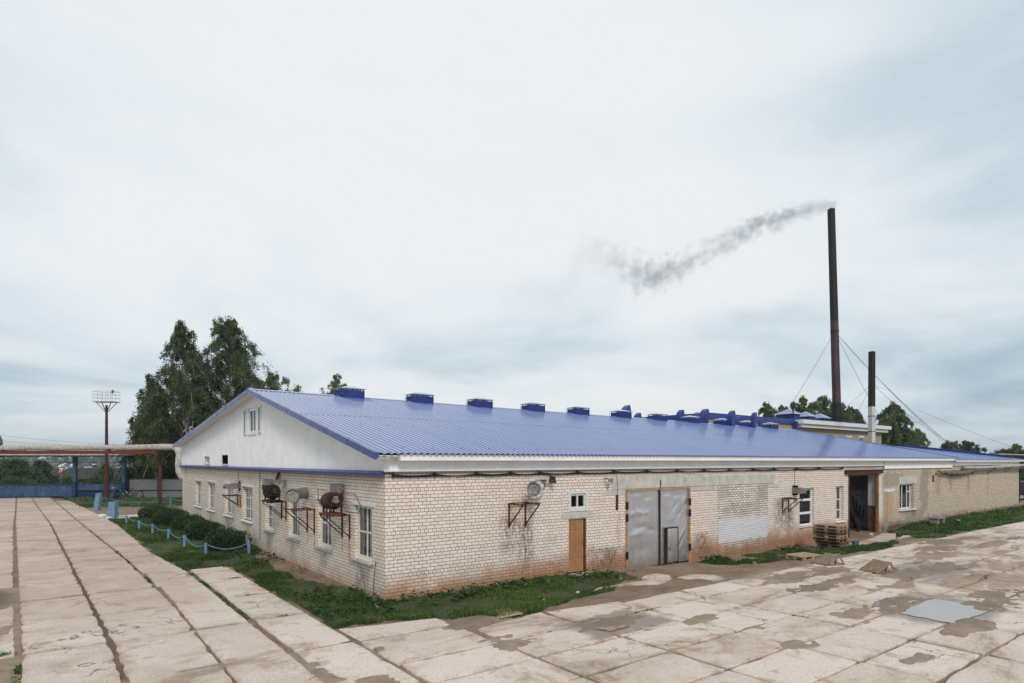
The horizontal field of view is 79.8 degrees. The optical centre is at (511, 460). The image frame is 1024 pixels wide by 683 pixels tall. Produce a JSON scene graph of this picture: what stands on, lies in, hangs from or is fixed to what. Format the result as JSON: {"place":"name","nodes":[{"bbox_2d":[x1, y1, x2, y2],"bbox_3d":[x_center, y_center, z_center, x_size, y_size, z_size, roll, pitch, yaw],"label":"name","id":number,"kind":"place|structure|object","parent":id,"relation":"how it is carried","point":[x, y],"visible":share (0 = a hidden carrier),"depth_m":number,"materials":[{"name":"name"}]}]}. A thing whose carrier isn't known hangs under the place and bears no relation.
{"place":"outdoors","nodes":[
{"label":"outdoors","id":0,"kind":"place"},
{"bbox_2d":[61,496,181,507],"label":"back grass","id":1,"kind":"structure","parent":0,"point":[127,499],"depth_m":58.93,"materials":[{"name":"plant"}]},
{"bbox_2d":[0,498,418,682],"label":"road","id":2,"kind":"structure","parent":0,"point":[153,637],"depth_m":14.96,"materials":[{"name":"concrete"}]},
{"bbox_2d":[107,516,634,628],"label":"lawn grass","id":3,"kind":"structure","parent":0,"point":[473,610],"depth_m":18.00,"materials":[{"name":"plant"}]},
{"bbox_2d":[0,459,1023,682],"bbox_3d":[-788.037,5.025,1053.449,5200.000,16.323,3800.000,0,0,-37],"label":"ground","id":4,"kind":"structure","parent":0,"point":[963,627],"depth_m":17.96,"materials":[{"name":"concrete"}]},
{"bbox_2d":[0,476,21,483],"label":"garden bush","id":5,"kind":"object","parent":4,"relation":"on","point":[10,480],"visible":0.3,"depth_m":69.67,"materials":[{"name":"green plant"}]},
{"bbox_2d":[0,457,48,483],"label":"leafy tree","id":6,"kind":"object","parent":4,"relation":"on","point":[7,464],"visible":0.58,"depth_m":83.69,"materials":[{"name":"green plant"}]},
{"bbox_2d":[14,478,36,483],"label":"garden bush","id":7,"kind":"object","parent":4,"relation":"on","point":[27,481],"visible":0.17,"depth_m":70.91,"materials":[{"name":"green plant"}]},
{"bbox_2d":[0,462,71,497],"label":"sliding gate","id":8,"kind":"structure","parent":4,"relation":"on","point":[38,490],"depth_m":64.00,"materials":[{"name":"metal"}]},
{"bbox_2d":[33,459,60,483],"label":"leafy tree","id":9,"kind":"object","parent":4,"relation":"on","point":[52,476],"visible":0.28,"depth_m":90.04,"materials":[{"name":"green plant"}]},
{"bbox_2d":[0,454,134,456],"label":"pipe","id":10,"kind":"object","parent":4,"relation":"on","point":[64,455],"visible":0.89,"depth_m":64.14,"materials":[{"name":"metal"}]},
{"bbox_2d":[59,474,78,483],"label":"garden bush","id":11,"kind":"object","parent":4,"relation":"on","point":[68,479],"visible":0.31,"depth_m":73.50,"materials":[{"name":"green plant"}]},
{"bbox_2d":[72,457,78,497],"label":"gate post","id":12,"kind":"object","parent":4,"relation":"on","point":[75,483],"visible":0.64,"depth_m":63.84,"materials":[{"name":"metal"}]},
{"bbox_2d":[50,468,120,483],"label":"house","id":13,"kind":"structure","parent":4,"relation":"on","point":[69,472],"depth_m":100.56,"materials":[{"name":"stone"}]},
{"bbox_2d":[0,444,181,505],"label":"heating pipe","id":14,"kind":"object","parent":4,"relation":"on","point":[121,449],"visible":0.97,"depth_m":46.62,"materials":[{"name":"white metal"}]},
{"bbox_2d":[86,475,102,483],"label":"garden bush","id":15,"kind":"object","parent":4,"relation":"on","point":[96,480],"visible":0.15,"depth_m":73.64,"materials":[{"name":"green plant"}]},
{"bbox_2d":[93,493,101,509],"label":"blue block","id":16,"kind":"structure","parent":4,"relation":"on","point":[98,501],"depth_m":48.28,"materials":[{"name":"paint"}]},
{"bbox_2d":[77,462,120,497],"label":"gate","id":17,"kind":"structure","parent":4,"relation":"on","point":[91,490],"depth_m":64.10,"materials":[{"name":"metal"}]},
{"bbox_2d":[93,390,119,499],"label":"floodlight mast","id":18,"kind":"object","parent":4,"relation":"on","point":[106,472],"visible":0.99,"depth_m":61.01,"materials":[{"name":"metal"}]},
{"bbox_2d":[94,463,118,483],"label":"leafy tree","id":19,"kind":"object","parent":4,"relation":"on","point":[103,465],"visible":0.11,"depth_m":91.92,"materials":[{"name":"green plant"}]},
{"bbox_2d":[107,502,118,518],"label":"blue block","id":20,"kind":"structure","parent":4,"relation":"on","point":[113,510],"depth_m":41.32,"materials":[{"name":"paint"}]},
{"bbox_2d":[121,457,126,497],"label":"gate post","id":21,"kind":"object","parent":4,"relation":"on","point":[123,475],"visible":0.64,"depth_m":63.84,"materials":[{"name":"metal"}]},
{"bbox_2d":[118,466,140,496],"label":"leafy tree","id":22,"kind":"object","parent":4,"relation":"on","point":[129,476],"visible":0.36,"depth_m":65.63,"materials":[{"name":"green plant"}]},
{"bbox_2d":[116,412,155,478],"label":"birch tree","id":23,"kind":"object","parent":4,"relation":"on","point":[131,423],"visible":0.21,"depth_m":66.37,"materials":[{"name":"green plant"}]},
{"bbox_2d":[119,373,178,478],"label":"birch tree","id":24,"kind":"object","parent":4,"relation":"on","point":[150,383],"visible":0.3,"depth_m":65.05,"materials":[{"name":"green plant"}]},
{"bbox_2d":[137,504,169,517],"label":"hedge bush","id":25,"kind":"object","parent":4,"relation":"on","point":[148,510],"visible":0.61,"depth_m":40.56,"materials":[{"name":"green plant"}]},
{"bbox_2d":[128,479,181,497],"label":"sheet fence","id":26,"kind":"object","parent":4,"relation":"on","point":[172,488],"visible":0.55,"depth_m":64.47,"materials":[{"name":"metal"}]},
{"bbox_2d":[146,463,175,478],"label":"leafy tree","id":27,"kind":"object","parent":4,"relation":"on","point":[165,476],"visible":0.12,"depth_m":68.71,"materials":[{"name":"green plant"}]},
{"bbox_2d":[151,506,190,524],"bbox_3d":[-20.891,3.365,37.530,2.173,1.156,2.835,0,0,-37],"label":"hedge bush","id":28,"kind":"object","parent":4,"relation":"on","point":[166,516],"visible":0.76,"depth_m":36.87,"materials":[{"name":"green plant"}]},
{"bbox_2d":[126,319,223,478],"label":"birch tree","id":29,"kind":"object","parent":4,"relation":"on","point":[189,392],"visible":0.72,"depth_m":64.64,"materials":[{"name":"green plant"}]},
{"bbox_2d":[170,513,206,530],"bbox_3d":[-17.939,3.427,34.007,1.903,1.019,2.554,0,0,-37],"label":"hedge bush","id":30,"kind":"object","parent":4,"relation":"on","point":[179,522],"visible":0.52,"depth_m":33.53,"materials":[{"name":"green plant"}]},
{"bbox_2d":[183,518,225,539],"bbox_3d":[-15.366,3.405,30.696,1.922,1.062,2.452,0,0,-37],"label":"hedge bush","id":31,"kind":"object","parent":4,"relation":"on","point":[201,528],"visible":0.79,"depth_m":30.12,"materials":[{"name":"green plant"}]},
{"bbox_2d":[175,315,272,431],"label":"birch tree","id":32,"kind":"object","parent":4,"relation":"on","point":[234,354],"visible":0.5,"depth_m":68.95,"materials":[{"name":"green plant"}]},
{"bbox_2d":[203,527,252,551],"bbox_3d":[-12.449,3.411,26.873,1.962,1.050,2.150,0,0,-37],"label":"hedge bush","id":33,"kind":"object","parent":4,"relation":"on","point":[227,538],"visible":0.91,"depth_m":26.40,"materials":[{"name":"green plant"}]},
{"bbox_2d":[259,370,291,391],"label":"leafy tree","id":34,"kind":"object","parent":4,"relation":"on","point":[275,385],"visible":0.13,"depth_m":73.86,"materials":[{"name":"green plant"}]},
{"bbox_2d":[326,373,346,394],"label":"birch tree","id":35,"kind":"object","parent":4,"relation":"on","point":[336,383],"visible":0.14,"depth_m":91.63,"materials":[{"name":"green plant"}]},
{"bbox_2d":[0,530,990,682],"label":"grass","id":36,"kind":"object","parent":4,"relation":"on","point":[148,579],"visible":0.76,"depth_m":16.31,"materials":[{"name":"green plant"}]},
{"bbox_2d":[109,520,898,626],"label":"dry grass","id":37,"kind":"structure","parent":4,"relation":"on","point":[759,562],"depth_m":20.22,"materials":[{"name":"plant"}]},
{"bbox_2d":[7,449,1002,474],"bbox_3d":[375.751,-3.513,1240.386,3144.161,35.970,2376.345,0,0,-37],"label":"distant woods","id":38,"kind":"object","parent":4,"relation":"on","point":[92,459],"visible":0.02,"depth_m":689.69,"materials":[{"name":"green plant"}]},
{"bbox_2d":[487,609,522,619],"bbox_3d":[-0.186,3.845,15.411,0.724,0.060,0.710,0,0,-37],"label":"wooden grate","id":39,"kind":"object","parent":4,"relation":"on","point":[512,614],"visible":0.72,"depth_m":15.30,"materials":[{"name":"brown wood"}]},
{"bbox_2d":[220,544,812,620],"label":"broadleaf weeds","id":40,"kind":"object","parent":4,"relation":"on","point":[473,588],"visible":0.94,"depth_m":17.86,"materials":[{"name":"green plant"}]},
{"bbox_2d":[173,386,1023,600],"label":"factory building","id":41,"kind":"structure","parent":4,"relation":"on","point":[433,534],"depth_m":24.12,"materials":[{"name":"brick"}]},
{"bbox_2d":[193,479,201,507],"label":"window","id":42,"kind":"structure","parent":41,"relation":"in","point":[199,480],"depth_m":38.28,"materials":[{"name":"white wood"}]},
{"bbox_2d":[205,480,215,511],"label":"window","id":43,"kind":"structure","parent":41,"relation":"in","point":[212,483],"depth_m":35.41,"materials":[{"name":"white wood"}]},
{"bbox_2d":[222,482,232,517],"bbox_3d":[-14.466,1.972,31.480,0.350,1.754,2.180,0,0,-37],"label":"window","id":44,"kind":"structure","parent":41,"relation":"in","point":[231,490],"depth_m":31.78,"materials":[{"name":"white wood"}]},
{"bbox_2d":[222,494,240,506],"bbox_3d":[-13.503,1.938,29.488,0.728,0.625,0.600,0,0,-37],"label":"wall bracket","id":45,"kind":"object","parent":41,"relation":"attached to","point":[237,495],"depth_m":29.48,"materials":[{"name":"metal"}]},
{"bbox_2d":[223,481,240,490],"bbox_3d":[-13.392,1.210,29.383,0.781,0.459,0.415,0,0,-37],"label":"duct hood","id":46,"kind":"object","parent":41,"relation":"attached to","point":[233,486],"visible":1,"depth_m":29.30,"materials":[{"name":"metal"}]},
{"bbox_2d":[240,484,253,523],"bbox_3d":[-12.249,1.982,28.549,0.349,1.734,2.130,0,0,-37],"label":"window","id":47,"kind":"structure","parent":41,"relation":"in","point":[248,488],"depth_m":29.06,"materials":[{"name":"white wood"}]},
{"bbox_2d":[248,405,256,435],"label":"gable window","id":48,"kind":"structure","parent":41,"relation":"in","point":[250,432],"depth_m":27.93,"materials":[{"name":"white plastic"}]},
{"bbox_2d":[262,503,274,532],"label":"window","id":49,"kind":"structure","parent":41,"relation":"in","point":[270,513],"depth_m":26.12,"materials":[{"name":"white wood"}]},
{"bbox_2d":[261,499,286,519],"bbox_3d":[-9.238,1.923,23.811,0.778,0.795,0.680,0,0,-37],"label":"wall bracket","id":50,"kind":"object","parent":41,"relation":"attached to","point":[280,501],"depth_m":23.78,"materials":[{"name":"metal"}]},
{"bbox_2d":[262,478,285,500],"bbox_3d":[-9.074,1.098,23.568,0.840,0.854,0.805,0,0,-37],"label":"centrifugal fan","id":51,"kind":"object","parent":50,"relation":"on","point":[271,490],"visible":1,"depth_m":23.42},
{"bbox_2d":[285,500,299,541],"bbox_3d":[-8.161,2.082,23.146,0.348,1.774,1.680,0,0,-37],"label":"window","id":52,"kind":"structure","parent":41,"relation":"in","point":[293,504],"depth_m":23.60,"materials":[{"name":"plastic"}]},
{"bbox_2d":[284,487,308,502],"bbox_3d":[-7.546,1.188,21.429,0.670,0.490,1.389,0,0,5],"label":"duct elbow","id":53,"kind":"object","parent":41,"relation":"attached to","point":[292,495],"visible":1,"depth_m":20.94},
{"bbox_2d":[284,507,314,533],"bbox_3d":[-7.393,2.092,21.332,0.828,0.875,0.820,0,0,-37],"label":"wall bracket","id":54,"kind":"object","parent":41,"relation":"attached to","point":[307,509],"depth_m":21.27,"materials":[{"name":"metal"}]},
{"bbox_2d":[313,496,331,551],"bbox_3d":[-6.235,2.092,20.603,0.348,1.774,1.660,0,0,-37],"label":"window","id":55,"kind":"structure","parent":41,"relation":"in","point":[323,523],"depth_m":21.03,"materials":[{"name":"plastic"}]},
{"bbox_2d":[319,512,350,538],"bbox_3d":[-5.436,2.002,18.813,0.748,0.815,0.720,0,0,-37],"label":"wall bracket","id":56,"kind":"object","parent":41,"relation":"attached to","point":[333,514],"depth_m":18.76,"materials":[{"name":"metal"}]},
{"bbox_2d":[320,483,343,512],"bbox_3d":[-5.469,1.174,18.960,0.653,0.926,0.805,0,0,-37],"label":"centrifugal fan","id":57,"kind":"object","parent":56,"relation":"on","point":[331,500],"visible":0.97,"depth_m":18.92},
{"bbox_2d":[350,501,374,565],"bbox_3d":[-4.316,2.102,18.068,0.349,1.774,1.660,0,0,-37],"label":"window","id":58,"kind":"structure","parent":41,"relation":"in","point":[361,516],"depth_m":18.36,"materials":[{"name":"plastic"}]},
{"bbox_2d":[508,502,540,527],"bbox_3d":[0.384,1.728,19.339,0.760,0.805,0.740,0,0,-37],"label":"wall bracket","id":59,"kind":"object","parent":41,"relation":"attached to","point":[521,505],"depth_m":19.41,"materials":[{"name":"metal"}]},
{"bbox_2d":[526,479,544,497],"bbox_3d":[0.785,0.899,19.707,0.561,0.567,1.133,0,0,8],"label":"duct elbow","id":60,"kind":"object","parent":41,"relation":"attached to","point":[536,488],"visible":1,"depth_m":19.25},
{"bbox_2d":[569,518,582,572],"bbox_3d":[2.226,2.930,21.256,0.710,1.840,0.110,0,0,-37],"label":"door","id":61,"kind":"structure","parent":41,"relation":"in","point":[575,525],"depth_m":21.26,"materials":[{"name":"orange wood"}]},
{"bbox_2d":[571,493,584,508],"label":"small window","id":62,"kind":"structure","parent":41,"relation":"in","point":[583,494],"depth_m":21.33,"materials":[{"name":"white wood"}]},
{"bbox_2d":[384,467,842,477],"bbox_3d":[7.034,0.406,24.897,26.758,0.139,0.315,0,0,-37],"label":"wall cable","id":63,"kind":"object","parent":41,"relation":"attached to","point":[510,473],"depth_m":20.96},
{"bbox_2d":[665,527,678,564],"bbox_3d":[6.335,3.353,24.235,0.780,1.435,0.120,0,0,-37],"label":"wicket door","id":64,"kind":"structure","parent":41,"relation":"in","point":[671,533],"depth_m":24.23,"materials":[{"name":"silver metal"}]},
{"bbox_2d":[782,497,803,512],"bbox_3d":[13.350,2.138,29.152,0.640,0.745,0.740,0,0,-37],"label":"wall bracket","id":65,"kind":"object","parent":41,"relation":"attached to","point":[788,498],"depth_m":29.24,"materials":[{"name":"metal"}]},
{"bbox_2d":[792,485,808,494],"bbox_3d":[13.939,1.450,29.650,0.440,0.486,0.786,0,0,-37],"label":"duct hood","id":66,"kind":"object","parent":41,"relation":"attached to","point":[796,490],"visible":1,"depth_m":29.60,"materials":[{"name":"metal"}]},
{"bbox_2d":[799,488,811,527],"bbox_3d":[14.740,2.342,30.753,1.510,1.935,0.250,0,0,-37],"label":"plastic window","id":67,"kind":"structure","parent":41,"relation":"in","point":[809,499],"depth_m":31.18,"materials":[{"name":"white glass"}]},
{"bbox_2d":[835,486,846,522],"bbox_3d":[17.514,2.327,32.888,1.050,1.945,0.386,0,0,-37],"label":"narrow window","id":68,"kind":"structure","parent":41,"relation":"in","point":[839,487],"depth_m":33.12,"materials":[{"name":"plastic"}]},
{"bbox_2d":[850,496,863,531],"bbox_3d":[20.915,3.182,37.013,1.036,1.952,2.780,0,0,10],"label":"timber bundle","id":69,"kind":"object","parent":41,"relation":"on","point":[857,525],"visible":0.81,"depth_m":36.91,"materials":[{"name":"wood"}]},
{"bbox_2d":[899,484,915,510],"bbox_3d":[24.628,2.267,38.236,2.550,1.625,0.410,0,0,-37],"label":"plastic window","id":70,"kind":"structure","parent":41,"relation":"in","point":[900,484],"depth_m":38.59,"materials":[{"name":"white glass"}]},
{"bbox_2d":[937,464,1023,475],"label":"lagged pipe","id":71,"kind":"object","parent":41,"relation":"attached to","point":[971,470],"visible":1,"depth_m":44.73,"materials":[{"name":"metal"}]},
{"bbox_2d":[642,407,891,457],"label":"boiler house","id":72,"kind":"structure","parent":4,"relation":"on","point":[819,423],"depth_m":76.65,"materials":[{"name":"blue paint"}]},
{"bbox_2d":[758,401,778,417],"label":"birch tree","id":73,"kind":"object","parent":4,"relation":"on","point":[766,410],"visible":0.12,"depth_m":111.47,"materials":[{"name":"green plant"}]},
{"bbox_2d":[775,404,787,417],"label":"birch tree","id":74,"kind":"object","parent":4,"relation":"on","point":[781,408],"visible":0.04,"depth_m":115.67,"materials":[{"name":"green plant"}]},
{"bbox_2d":[701,539,898,564],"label":"yard grass","id":75,"kind":"structure","parent":4,"relation":"on","point":[770,557],"depth_m":26.14,"materials":[{"name":"plant"}]},
{"bbox_2d":[785,552,820,560],"bbox_3d":[11.598,3.797,24.341,1.210,0.144,0.800,0,1,-31],"label":"pallet","id":76,"kind":"object","parent":4,"relation":"on","point":[803,556],"visible":0.92,"depth_m":24.14,"materials":[{"name":"brown wood"}]},
{"bbox_2d":[790,395,824,414],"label":"birch tree","id":77,"kind":"object","parent":4,"relation":"on","point":[800,407],"visible":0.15,"depth_m":111.45,"materials":[{"name":"green plant"}]},
{"bbox_2d":[810,394,831,414],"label":"birch tree","id":78,"kind":"object","parent":4,"relation":"on","point":[823,401],"visible":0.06,"depth_m":115.26,"materials":[{"name":"green plant"}]},
{"bbox_2d":[817,545,838,548],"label":"pallet","id":79,"kind":"object","parent":4,"relation":"on","point":[818,547],"visible":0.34,"depth_m":28.77,"materials":[{"name":"brown wood"}]},
{"bbox_2d":[817,543,850,547],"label":"pallet","id":80,"kind":"object","parent":79,"relation":"on","point":[825,545],"visible":0.63,"depth_m":28.42,"materials":[{"name":"brown wood"}]},
{"bbox_2d":[815,539,848,545],"bbox_3d":[14.963,3.801,28.660,0.800,0.144,1.208,0,0,-43],"label":"pallet","id":81,"kind":"object","parent":80,"relation":"on","point":[833,543],"visible":0.81,"depth_m":28.49,"materials":[{"name":"brown wood"}]},
{"bbox_2d":[813,536,846,541],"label":"pallet","id":82,"kind":"object","parent":81,"relation":"on","point":[830,539],"visible":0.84,"depth_m":28.41,"materials":[{"name":"brown wood"}]},
{"bbox_2d":[813,533,847,538],"bbox_3d":[14.846,3.501,28.573,0.800,0.144,1.210,0,0,-37],"label":"pallet","id":83,"kind":"object","parent":82,"relation":"on","point":[832,536],"visible":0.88,"depth_m":28.35,"materials":[{"name":"brown wood"}]},
{"bbox_2d":[813,529,846,535],"bbox_3d":[14.824,3.351,28.571,0.800,0.144,1.208,0,0,-39],"label":"pallet","id":84,"kind":"object","parent":83,"relation":"on","point":[823,532],"visible":0.8,"depth_m":28.36,"materials":[{"name":"brown wood"}]},
{"bbox_2d":[813,526,846,532],"bbox_3d":[14.821,3.201,28.552,0.800,0.144,1.210,0,0,-36],"label":"pallet","id":85,"kind":"object","parent":84,"relation":"on","point":[830,530],"visible":0.86,"depth_m":28.31,"materials":[{"name":"brown wood"}]},
{"bbox_2d":[813,523,847,528],"bbox_3d":[14.840,3.051,28.565,0.800,0.144,1.210,0,0,-37],"label":"pallet","id":86,"kind":"object","parent":85,"relation":"on","point":[829,526],"visible":1,"depth_m":28.44,"materials":[{"name":"brown wood"}]},
{"bbox_2d":[824,402,854,422],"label":"birch tree","id":87,"kind":"object","parent":4,"relation":"on","point":[846,416],"visible":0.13,"depth_m":111.55,"materials":[{"name":"green plant"}]},
{"bbox_2d":[847,405,865,423],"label":"birch tree","id":88,"kind":"object","parent":4,"relation":"on","point":[859,418],"visible":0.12,"depth_m":117.33,"materials":[{"name":"green plant"}]},
{"bbox_2d":[789,208,955,449],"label":"tall chimney","id":89,"kind":"object","parent":4,"relation":"on","point":[835,362],"visible":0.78,"depth_m":81.70,"materials":[{"name":"metal"}]},
{"bbox_2d":[872,595,918,606],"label":"puddle","id":90,"kind":"object","parent":4,"relation":"on","point":[876,603],"visible":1,"depth_m":16.65,"materials":[{"name":"liquid"}]},
{"bbox_2d":[875,401,924,457],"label":"birch tree","id":91,"kind":"object","parent":4,"relation":"on","point":[894,416],"visible":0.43,"depth_m":98.45,"materials":[{"name":"green plant"}]},
{"bbox_2d":[851,351,961,457],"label":"short chimney","id":92,"kind":"object","parent":4,"relation":"on","point":[871,396],"visible":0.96,"depth_m":71.80,"materials":[{"name":"metal"}]},
{"bbox_2d":[914,428,930,446],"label":"birch tree","id":93,"kind":"object","parent":4,"relation":"on","point":[923,439],"visible":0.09,"depth_m":99.51,"materials":[{"name":"green plant"}]},
{"bbox_2d":[929,516,945,523],"bbox_3d":[26.457,3.746,38.097,1.300,0.510,0.500,0,0,-37],"label":"concrete bench","id":94,"kind":"object","parent":4,"relation":"on","point":[937,519],"visible":0.66,"depth_m":37.84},
{"bbox_2d":[939,440,963,450],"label":"birch tree","id":95,"kind":"object","parent":4,"relation":"on","point":[946,446],"visible":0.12,"depth_m":124.83,"materials":[{"name":"green plant"}]},
{"bbox_2d":[887,504,1023,537],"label":"annex grass","id":96,"kind":"structure","parent":4,"relation":"on","point":[978,519],"depth_m":37.58,"materials":[{"name":"plant"}]},
{"bbox_2d":[955,440,976,451],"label":"birch tree","id":97,"kind":"object","parent":4,"relation":"on","point":[966,445],"visible":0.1,"depth_m":124.00,"materials":[{"name":"green plant"}]},
{"bbox_2d":[974,444,986,452],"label":"birch tree","id":98,"kind":"object","parent":4,"relation":"on","point":[978,448],"visible":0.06,"depth_m":124.36,"materials":[{"name":"green plant"}]},
{"bbox_2d":[995,448,1010,453],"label":"leafy tree","id":99,"kind":"object","parent":4,"relation":"on","point":[1004,451],"visible":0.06,"depth_m":119.99,"materials":[{"name":"green plant"}]},
{"bbox_2d":[992,453,1023,458],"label":"carport","id":100,"kind":"object","parent":4,"relation":"on","point":[1018,456],"visible":0.23,"depth_m":74.00,"materials":[{"name":"metal"}]},
{"bbox_2d":[1008,443,1023,480],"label":"leafy tree","id":101,"kind":"object","parent":4,"relation":"on","point":[1014,450],"visible":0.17,"depth_m":119.24,"materials":[{"name":"green plant"}]},
{"bbox_2d":[1020,481,1023,499],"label":"parked van","id":102,"kind":"object","parent":4,"relation":"on","point":[1021,490],"visible":0.23,"depth_m":60.67,"materials":[{"name":"paint"}]},
{"bbox_2d":[0,0,1023,458],"label":"sky","id":103,"kind":"structure","parent":0,"point":[601,206],"materials":[{"name":"white"}]},
{"bbox_2d":[339,521,1023,682],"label":"pavement","id":104,"kind":"structure","parent":0,"point":[436,655],"depth_m":13.40,"materials":[{"name":"concrete"}]},
{"bbox_2d":[590,613,634,630],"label":"puddle","id":105,"kind":"object","parent":104,"relation":"on","point":[610,628],"visible":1,"depth_m":14.25,"materials":[{"name":"liquid"}]},
{"bbox_2d":[811,552,846,565],"bbox_3d":[11.881,3.684,22.986,0.976,0.361,0.744,0,0,-17],"label":"tipped pallet","id":106,"kind":"object","parent":104,"relation":"on","point":[825,559],"visible":1,"depth_m":22.84,"materials":[{"name":"brown wood"}]},
{"bbox_2d":[859,559,894,573],"bbox_3d":[12.807,3.684,21.430,0.976,0.361,0.744,0,0,-19],"label":"tipped pallet","id":107,"kind":"object","parent":104,"relation":"on","point":[876,566],"visible":0.99,"depth_m":21.32,"materials":[{"name":"brown wood"}]},
{"bbox_2d":[895,564,969,570],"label":"puddle","id":108,"kind":"object","parent":104,"relation":"on","point":[913,566],"visible":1,"depth_m":22.28,"materials":[{"name":"liquid"}]},
{"bbox_2d":[901,599,991,622],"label":"puddle","id":109,"kind":"object","parent":104,"relation":"on","point":[943,610],"visible":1,"depth_m":15.68,"materials":[{"name":"liquid"}]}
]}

